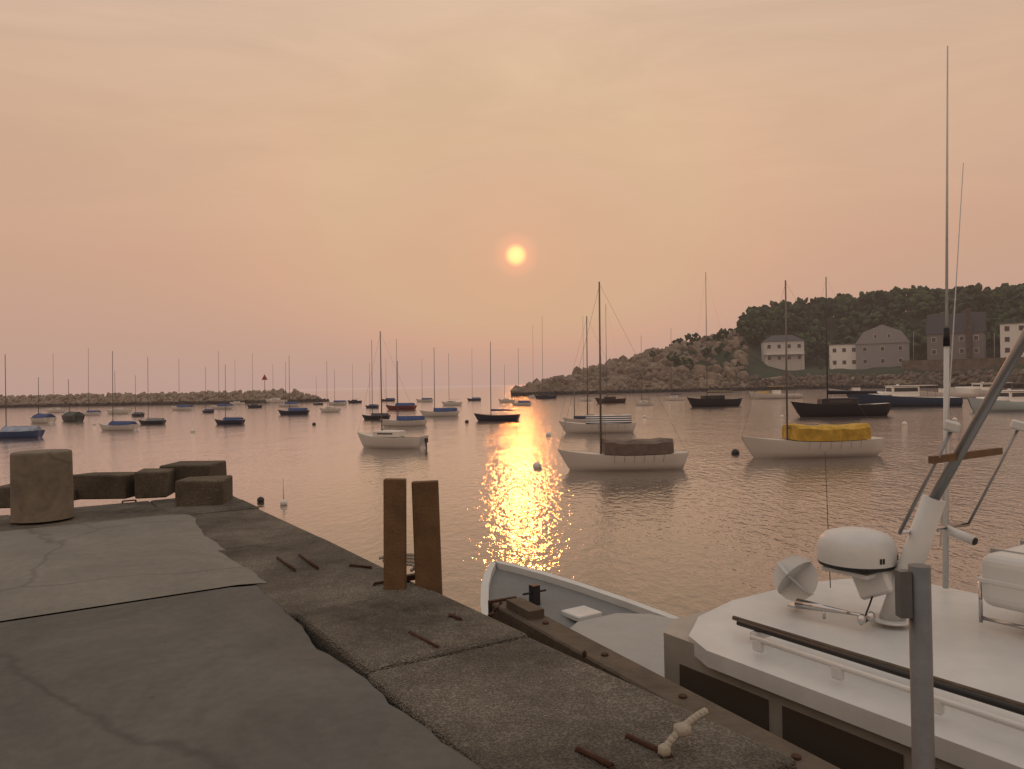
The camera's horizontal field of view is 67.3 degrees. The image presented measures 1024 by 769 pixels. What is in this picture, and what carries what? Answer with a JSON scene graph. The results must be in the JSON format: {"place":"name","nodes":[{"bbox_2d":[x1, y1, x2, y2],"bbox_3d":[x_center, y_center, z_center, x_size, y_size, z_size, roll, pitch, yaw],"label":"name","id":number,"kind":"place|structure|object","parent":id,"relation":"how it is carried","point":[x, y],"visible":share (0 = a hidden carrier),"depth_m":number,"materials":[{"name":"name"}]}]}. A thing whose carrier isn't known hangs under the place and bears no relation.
{"place":"outdoors","nodes":[
{"label":"outdoors","id":0,"kind":"place"},
{"bbox_2d":[0,591,195,622],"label":"crack","id":1,"kind":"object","parent":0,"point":[96,607],"depth_m":9.55,"materials":[{"name":"stone"}]},
{"bbox_2d":[383,478,442,594],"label":"wooden posts","id":2,"kind":"object","parent":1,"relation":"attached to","point":[426,535],"visible":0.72,"depth_m":5.79,"materials":[{"name":"brown wood"}]},
{"bbox_2d":[0,499,258,531],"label":"wharf gravel strip","id":3,"kind":"object","parent":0,"point":[10,526],"depth_m":9.18,"materials":[{"name":"gravel"}]},
{"bbox_2d":[0,514,266,620],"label":"concrete slab","id":4,"kind":"structure","parent":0,"point":[51,569],"depth_m":6.64,"materials":[{"name":"grey concrete"}]},
{"bbox_2d":[0,585,481,768],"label":"concrete slab","id":5,"kind":"structure","parent":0,"point":[247,677],"depth_m":3.75,"materials":[{"name":"grey concrete"}]},
{"bbox_2d":[0,496,796,768],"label":"wharf capstones","id":6,"kind":"object","parent":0,"point":[482,690],"depth_m":4.03,"materials":[{"name":"stone"}]},
{"bbox_2d":[10,449,74,522],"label":"stone block","id":7,"kind":"structure","parent":6,"relation":"on","point":[41,485],"depth_m":8.92,"materials":[{"name":"beige stone"}]},
{"bbox_2d":[0,460,232,507],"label":"stone blocks","id":8,"kind":"object","parent":6,"relation":"on","point":[194,483],"visible":0.71,"depth_m":10.89,"materials":[{"name":"stone"}]},
{"bbox_2d":[122,499,672,768],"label":"iron spikes","id":9,"kind":"object","parent":6,"relation":"on","point":[596,757],"visible":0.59,"depth_m":4.25,"materials":[{"name":"brown metal"}]},
{"bbox_2d":[379,553,708,756],"bbox_3d":[-0.113,1.423,4.721,0.302,0.148,3.688,-1,0,-27],"label":"mooring rope","id":10,"kind":"object","parent":6,"relation":"on","point":[682,729],"visible":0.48,"depth_m":3.08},
{"bbox_2d":[488,596,839,768],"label":"timber beam","id":11,"kind":"structure","parent":6,"relation":"on","point":[530,620],"depth_m":4.38,"materials":[{"name":"brown wood"}]},
{"bbox_2d":[0,384,1023,616],"bbox_3d":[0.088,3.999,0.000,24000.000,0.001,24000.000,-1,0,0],"label":"sea water","id":12,"kind":"structure","parent":0,"point":[714,523],"depth_m":31.18,"materials":[{"name":"liquid"}]},
{"bbox_2d":[0,355,44,438],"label":"sailboat","id":13,"kind":"object","parent":12,"relation":"on","point":[10,432],"visible":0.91,"depth_m":71.56,"materials":[{"name":"blue paint"}]},
{"bbox_2d":[30,377,56,422],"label":"sailboat","id":14,"kind":"object","parent":12,"relation":"on","point":[43,418],"visible":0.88,"depth_m":107.96,"materials":[{"name":"white paint"}]},
{"bbox_2d":[46,406,66,412],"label":"sailboat","id":15,"kind":"object","parent":12,"relation":"on","point":[55,410],"visible":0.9,"depth_m":169.06,"materials":[{"name":"white paint"}]},
{"bbox_2d":[61,379,84,421],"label":"sailboat","id":16,"kind":"object","parent":12,"relation":"on","point":[70,416],"visible":0.94,"depth_m":112.18,"materials":[{"name":"grey paint"}]},
{"bbox_2d":[81,355,101,414],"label":"sailboat","id":17,"kind":"object","parent":12,"relation":"on","point":[93,412],"visible":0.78,"depth_m":144.05,"materials":[{"name":"white paint"}]},
{"bbox_2d":[99,351,138,430],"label":"sailboat","id":18,"kind":"object","parent":12,"relation":"on","point":[112,425],"visible":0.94,"depth_m":82.46,"materials":[{"name":"white paint"}]},
{"bbox_2d":[106,408,131,413],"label":"sailboat","id":19,"kind":"object","parent":12,"relation":"on","point":[118,411],"visible":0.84,"depth_m":147.76,"materials":[{"name":"white paint"}]},
{"bbox_2d":[131,375,144,415],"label":"sailboat","id":20,"kind":"object","parent":12,"relation":"on","point":[135,413],"visible":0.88,"depth_m":130.53,"materials":[{"name":"grey paint"}]},
{"bbox_2d":[138,357,165,423],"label":"sailboat","id":21,"kind":"object","parent":12,"relation":"on","point":[148,420],"visible":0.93,"depth_m":96.41,"materials":[{"name":"grey paint"}]},
{"bbox_2d":[0,388,328,407],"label":"breakwater rock","id":22,"kind":"object","parent":12,"relation":"in","point":[160,398],"visible":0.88,"depth_m":244.00,"materials":[{"name":"grey stone"}]},
{"bbox_2d":[171,405,193,409],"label":"sailboat","id":23,"kind":"object","parent":12,"relation":"on","point":[184,407],"visible":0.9,"depth_m":165.56,"materials":[{"name":"white paint"}]},
{"bbox_2d":[202,367,213,412],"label":"sailboat","id":24,"kind":"object","parent":12,"relation":"on","point":[208,411],"visible":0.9,"depth_m":143.16,"materials":[{"name":"grey paint"}]},
{"bbox_2d":[210,351,233,408],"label":"sailboat","id":25,"kind":"object","parent":12,"relation":"on","point":[222,406],"visible":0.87,"depth_m":168.81,"materials":[{"name":"white paint"}]},
{"bbox_2d":[215,368,245,423],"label":"sailboat","id":26,"kind":"object","parent":12,"relation":"on","point":[232,420],"visible":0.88,"depth_m":91.52,"materials":[{"name":"blue paint"}]},
{"bbox_2d":[230,401,244,404],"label":"sailboat","id":27,"kind":"object","parent":12,"relation":"on","point":[237,403],"visible":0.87,"depth_m":215.42,"materials":[{"name":"white paint"}]},
{"bbox_2d":[247,353,262,407],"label":"sailboat","id":28,"kind":"object","parent":12,"relation":"on","point":[254,406],"visible":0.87,"depth_m":173.95,"materials":[{"name":"blue paint"}]},
{"bbox_2d":[265,398,287,402],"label":"sailboat","id":29,"kind":"object","parent":12,"relation":"on","point":[274,400],"visible":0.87,"depth_m":230.71,"materials":[{"name":"white paint"}]},
{"bbox_2d":[277,362,299,406],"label":"sailboat","id":30,"kind":"object","parent":12,"relation":"on","point":[292,404],"visible":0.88,"depth_m":178.35,"materials":[{"name":"white paint"}]},
{"bbox_2d":[278,378,309,414],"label":"sailboat","id":31,"kind":"object","parent":12,"relation":"on","point":[293,411],"visible":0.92,"depth_m":121.65,"materials":[{"name":"black paint"}]},
{"bbox_2d":[320,407,340,411],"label":"sailboat","id":32,"kind":"object","parent":12,"relation":"on","point":[329,409],"visible":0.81,"depth_m":130.15,"materials":[{"name":"white paint"}]},
{"bbox_2d":[328,369,347,404],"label":"sailboat","id":33,"kind":"object","parent":12,"relation":"on","point":[339,402],"visible":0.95,"depth_m":186.56,"materials":[{"name":"white paint"}]},
{"bbox_2d":[347,364,361,402],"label":"sailboat","id":34,"kind":"object","parent":12,"relation":"on","point":[352,401],"visible":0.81,"depth_m":204.51,"materials":[{"name":"blue paint"}]},
{"bbox_2d":[365,363,378,407],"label":"sailboat","id":35,"kind":"object","parent":12,"relation":"on","point":[370,406],"visible":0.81,"depth_m":151.74,"materials":[{"name":"blue paint"}]},
{"bbox_2d":[362,340,389,419],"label":"sailboat","id":36,"kind":"object","parent":12,"relation":"on","point":[373,416],"visible":0.82,"depth_m":96.23,"materials":[{"name":"grey paint"}]},
{"bbox_2d":[382,398,394,400],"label":"sailboat","id":37,"kind":"object","parent":12,"relation":"on","point":[389,399],"visible":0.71,"depth_m":220.22,"materials":[{"name":"blue paint"}]},
{"bbox_2d":[357,331,428,448],"bbox_3d":[-7.999,0.450,50.634,5.576,7.968,1.602,-1,1,26],"label":"sailboat","id":38,"kind":"object","parent":12,"relation":"on","point":[390,439],"visible":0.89,"depth_m":50.17,"materials":[{"name":"white paint"}]},
{"bbox_2d":[386,339,416,409],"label":"sailboat","id":39,"kind":"object","parent":12,"relation":"on","point":[404,406],"visible":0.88,"depth_m":134.88,"materials":[{"name":"red paint"}]},
{"bbox_2d":[380,361,426,426],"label":"sailboat","id":40,"kind":"object","parent":12,"relation":"on","point":[409,420],"visible":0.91,"depth_m":78.17,"materials":[{"name":"white paint"}]},
{"bbox_2d":[416,398,432,401],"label":"sailboat","id":41,"kind":"object","parent":12,"relation":"on","point":[425,400],"visible":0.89,"depth_m":199.96,"materials":[{"name":"white paint"}]},
{"bbox_2d":[420,367,458,416],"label":"sailboat","id":42,"kind":"object","parent":12,"relation":"on","point":[437,412],"visible":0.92,"depth_m":101.26,"materials":[{"name":"white paint"}]},
{"bbox_2d":[441,353,461,405],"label":"sailboat","id":43,"kind":"object","parent":12,"relation":"on","point":[448,403],"visible":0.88,"depth_m":156.73,"materials":[{"name":"white paint"}]},
{"bbox_2d":[467,397,480,400],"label":"sailboat","id":44,"kind":"object","parent":12,"relation":"on","point":[475,399],"visible":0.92,"depth_m":201.65,"materials":[{"name":"blue paint"}]},
{"bbox_2d":[474,341,519,420],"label":"sailboat","id":45,"kind":"object","parent":12,"relation":"on","point":[490,417],"visible":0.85,"depth_m":85.76,"materials":[{"name":"blue paint"}]},
{"bbox_2d":[498,367,515,402],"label":"sailboat","id":46,"kind":"object","parent":12,"relation":"on","point":[504,399],"visible":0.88,"depth_m":173.00,"materials":[{"name":"white paint"}]},
{"bbox_2d":[511,361,531,405],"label":"sailboat","id":47,"kind":"object","parent":12,"relation":"on","point":[519,403],"visible":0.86,"depth_m":145.45,"materials":[{"name":"white paint"}]},
{"bbox_2d":[93,404,957,504],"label":"mooring buoys","id":48,"kind":"object","parent":12,"relation":"on","point":[535,465],"depth_m":41.22},
{"bbox_2d":[535,346,556,398],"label":"sailboat","id":49,"kind":"object","parent":12,"relation":"on","point":[544,396],"visible":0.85,"depth_m":205.00,"materials":[{"name":"blue paint"}]},
{"bbox_2d":[563,389,585,422],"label":"sailboat","id":50,"kind":"object","parent":12,"relation":"on","point":[580,419],"visible":0.62,"depth_m":76.70,"materials":[{"name":"white paint"}]},
{"bbox_2d":[579,353,592,400],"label":"sailboat","id":51,"kind":"object","parent":12,"relation":"on","point":[583,399],"visible":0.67,"depth_m":168.32,"materials":[{"name":"white paint"}]},
{"bbox_2d":[559,316,635,432],"bbox_3d":[6.722,-0.694,61.472,6.170,9.596,2.126,-1,0,7],"label":"sailboat","id":52,"kind":"object","parent":12,"relation":"on","point":[624,423],"visible":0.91,"depth_m":60.74,"materials":[{"name":"white paint"}]},
{"bbox_2d":[595,316,625,402],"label":"sailboat","id":53,"kind":"object","parent":12,"relation":"on","point":[610,399],"visible":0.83,"depth_m":148.54,"materials":[{"name":"brown paint"}]},
{"bbox_2d":[558,282,688,470],"bbox_3d":[4.985,-0.314,35.425,5.914,8.898,2.037,-1,-1,2],"label":"sailboat","id":54,"kind":"object","parent":12,"relation":"on","point":[614,454],"visible":0.94,"depth_m":34.63,"materials":[{"name":"white paint"}]},
{"bbox_2d":[635,366,652,405],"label":"sailboat","id":55,"kind":"object","parent":12,"relation":"on","point":[641,403],"visible":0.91,"depth_m":128.96,"materials":[{"name":"white paint"}]},
{"bbox_2d":[664,368,684,400],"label":"sailboat","id":56,"kind":"object","parent":12,"relation":"on","point":[673,398],"visible":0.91,"depth_m":156.54,"materials":[{"name":"white paint"}]},
{"bbox_2d":[687,272,741,406],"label":"sailboat","id":57,"kind":"object","parent":12,"relation":"on","point":[712,400],"visible":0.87,"depth_m":115.07,"materials":[{"name":"black paint"}]},
{"bbox_2d":[480,46,1023,768],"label":"fishing boat","id":58,"kind":"object","parent":12,"relation":"on","point":[802,656],"visible":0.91,"depth_m":4.84,"materials":[{"name":"white plastic"}]},
{"bbox_2d":[749,386,802,398],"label":"motorboat","id":59,"kind":"object","parent":12,"relation":"on","point":[775,394],"visible":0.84,"depth_m":152.49,"materials":[{"name":"white paint"}]},
{"bbox_2d":[740,280,885,457],"bbox_3d":[15.128,-0.698,39.293,7.161,9.295,2.463,-1,0,-2],"label":"sailboat","id":60,"kind":"object","parent":12,"relation":"on","point":[830,441],"visible":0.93,"depth_m":38.41,"materials":[{"name":"white paint"}]},
{"bbox_2d":[791,281,891,416],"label":"sailboat","id":61,"kind":"object","parent":12,"relation":"on","point":[836,407],"visible":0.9,"depth_m":77.99,"materials":[{"name":"black paint"}]},
{"bbox_2d":[829,384,881,395],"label":"dark motorboat canvas","id":62,"kind":"object","parent":12,"relation":"on","point":[856,389],"visible":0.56,"depth_m":163.72,"materials":[{"name":"white paint"}]},
{"bbox_2d":[846,382,962,406],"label":"motorboat","id":63,"kind":"object","parent":12,"relation":"on","point":[898,395],"visible":0.79,"depth_m":98.55,"materials":[{"name":"blue paint"}]},
{"bbox_2d":[894,563,934,768],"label":"steel pile","id":64,"kind":"object","parent":12,"relation":"in","point":[913,599],"visible":1,"depth_m":3.29,"materials":[{"name":"grey metal"}]},
{"bbox_2d":[913,383,978,398],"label":"white motorboat","id":65,"kind":"object","parent":12,"relation":"on","point":[939,393],"visible":0.56,"depth_m":128.33,"materials":[{"name":"white paint"}]},
{"bbox_2d":[951,380,1013,396],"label":"motor cruiser","id":66,"kind":"object","parent":12,"relation":"on","point":[981,388],"visible":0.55,"depth_m":130.03,"materials":[{"name":"white paint"}]},
{"bbox_2d":[967,385,1023,411],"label":"motorboat","id":67,"kind":"object","parent":12,"relation":"on","point":[1007,400],"visible":0.7,"depth_m":81.16,"materials":[{"name":"teal paint"}]},
{"bbox_2d":[0,0,1023,395],"label":"sky","id":68,"kind":"structure","parent":0,"point":[297,183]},
{"bbox_2d":[513,311,1023,395],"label":"headland terrain","id":69,"kind":"structure","parent":0,"point":[755,365],"depth_m":291.19,"materials":[{"name":"green plant"}]},
{"bbox_2d":[510,330,1023,395],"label":"rocky shore","id":70,"kind":"structure","parent":69,"relation":"on","point":[683,377],"depth_m":276.18,"materials":[{"name":"stone"}]},
{"bbox_2d":[761,335,804,370],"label":"house","id":71,"kind":"structure","parent":69,"relation":"on","point":[774,355],"depth_m":307.71,"materials":[{"name":"grey paint"}]},
{"bbox_2d":[649,282,1023,369],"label":"headland trees","id":72,"kind":"object","parent":69,"relation":"on","point":[1003,303],"visible":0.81,"depth_m":351.02,"materials":[{"name":"green plant"}]},
{"bbox_2d":[828,343,855,368],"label":"white house wing","id":73,"kind":"structure","parent":69,"relation":"on","point":[843,356],"depth_m":303.02,"materials":[{"name":"white paint"}]},
{"bbox_2d":[856,325,909,368],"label":"gambrel house","id":74,"kind":"structure","parent":69,"relation":"on","point":[882,346],"depth_m":294.89,"materials":[{"name":"grey paint"}]},
{"bbox_2d":[925,308,986,359],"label":"house","id":75,"kind":"structure","parent":69,"relation":"on","point":[970,332],"depth_m":264.45,"materials":[{"name":"grey paint"}]},
{"bbox_2d":[902,357,1023,370],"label":"sea wall","id":76,"kind":"structure","parent":69,"relation":"on","point":[960,364],"depth_m":242.86,"materials":[{"name":"stone"}]},
{"bbox_2d":[998,322,1023,357],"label":"white house","id":77,"kind":"structure","parent":69,"relation":"on","point":[1010,333],"depth_m":242.80,"materials":[{"name":"white paint"}]}
]}

